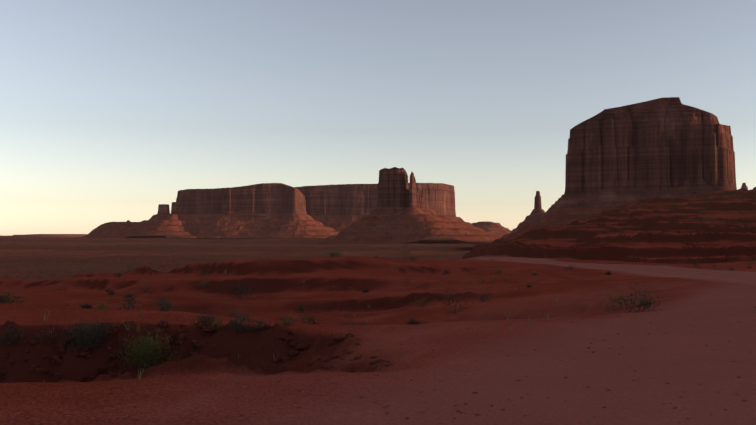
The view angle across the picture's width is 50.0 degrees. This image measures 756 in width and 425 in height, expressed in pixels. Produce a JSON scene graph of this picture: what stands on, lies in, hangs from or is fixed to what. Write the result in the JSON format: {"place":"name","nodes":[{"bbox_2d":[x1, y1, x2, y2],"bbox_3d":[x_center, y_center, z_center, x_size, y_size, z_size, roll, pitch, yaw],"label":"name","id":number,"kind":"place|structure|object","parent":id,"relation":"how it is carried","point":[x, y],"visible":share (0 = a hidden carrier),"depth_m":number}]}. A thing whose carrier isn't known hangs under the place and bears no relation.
{"place":"outdoors","nodes":[
{"label":"outdoors","id":0,"kind":"place"},
{"bbox_2d":[0,237,755,424],"bbox_3d":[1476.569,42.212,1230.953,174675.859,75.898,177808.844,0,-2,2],"label":"ground","id":1,"kind":"structure","parent":0,"point":[713,301],"depth_m":17.70},
{"bbox_2d":[10,234,86,237],"bbox_3d":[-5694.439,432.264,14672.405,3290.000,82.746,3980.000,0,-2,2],"label":"mesa","id":2,"kind":"structure","parent":1,"relation":"on","point":[54,235],"depth_m":13739.35},
{"bbox_2d":[0,320,391,381],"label":"rocks","id":3,"kind":"object","parent":1,"relation":"on","point":[58,360],"visible":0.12,"depth_m":17.57},
{"bbox_2d":[80,183,338,237],"bbox_3d":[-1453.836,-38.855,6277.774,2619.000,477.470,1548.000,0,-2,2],"label":"mesa","id":4,"kind":"structure","parent":1,"relation":"on","point":[269,210],"depth_m":5957.32},
{"bbox_2d":[0,277,447,349],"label":"shrubs","id":5,"kind":"object","parent":1,"relation":"on","point":[167,306],"depth_m":17.85},
{"bbox_2d":[42,270,556,378],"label":"grass tufts","id":6,"kind":"object","parent":1,"relation":"on","point":[139,377],"visible":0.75,"depth_m":18.40},
{"bbox_2d":[108,273,537,367],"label":"shrubs","id":7,"kind":"object","parent":1,"relation":"on","point":[146,346],"depth_m":17.18},
{"bbox_2d":[0,189,755,324],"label":"shrubs","id":8,"kind":"object","parent":1,"relation":"on","point":[647,303],"depth_m":38.00},
{"bbox_2d":[2,218,755,318],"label":"yellow shrubs","id":9,"kind":"object","parent":1,"relation":"on","point":[98,307],"depth_m":31.70},
{"bbox_2d":[6,303,755,424],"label":"pebbles","id":10,"kind":"object","parent":1,"relation":"on","point":[465,403],"visible":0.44,"depth_m":10.01},
{"bbox_2d":[294,183,496,237],"bbox_3d":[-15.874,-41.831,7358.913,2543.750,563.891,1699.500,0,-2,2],"label":"mesa","id":11,"kind":"structure","parent":1,"relation":"on","point":[339,207],"depth_m":7243.60},
{"bbox_2d":[318,167,501,243],"bbox_3d":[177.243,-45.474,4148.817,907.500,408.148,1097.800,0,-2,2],"label":"mitten","id":12,"kind":"object","parent":1,"relation":"on","point":[402,213],"visible":0.96,"depth_m":3889.52},
{"bbox_2d":[472,221,510,235],"bbox_3d":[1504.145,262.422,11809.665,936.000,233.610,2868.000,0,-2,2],"label":"mesas","id":13,"kind":"structure","parent":1,"relation":"on","point":[498,229],"depth_m":10773.65},
{"bbox_2d":[510,191,544,233],"bbox_3d":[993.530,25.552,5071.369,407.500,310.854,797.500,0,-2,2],"label":"spire","id":14,"kind":"structure","parent":1,"relation":"on","point":[537,211],"depth_m":4957.38},
{"bbox_2d":[461,97,736,244],"bbox_3d":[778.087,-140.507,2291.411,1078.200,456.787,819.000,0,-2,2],"label":"butte","id":15,"kind":"object","parent":1,"relation":"on","point":[667,147],"visible":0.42,"depth_m":2136.30},
{"bbox_2d":[0,0,755,235],"label":"sky","id":16,"kind":"structure","parent":0,"point":[110,109]},
{"bbox_2d":[463,188,755,263],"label":"ridge","id":17,"kind":"structure","parent":0,"point":[731,214],"depth_m":159.99},
{"bbox_2d":[741,183,755,189],"bbox_3d":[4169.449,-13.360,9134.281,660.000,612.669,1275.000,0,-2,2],"label":"buttes","id":18,"kind":"object","parent":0,"point":[743,186],"visible":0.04,"depth_m":8895.44}
]}

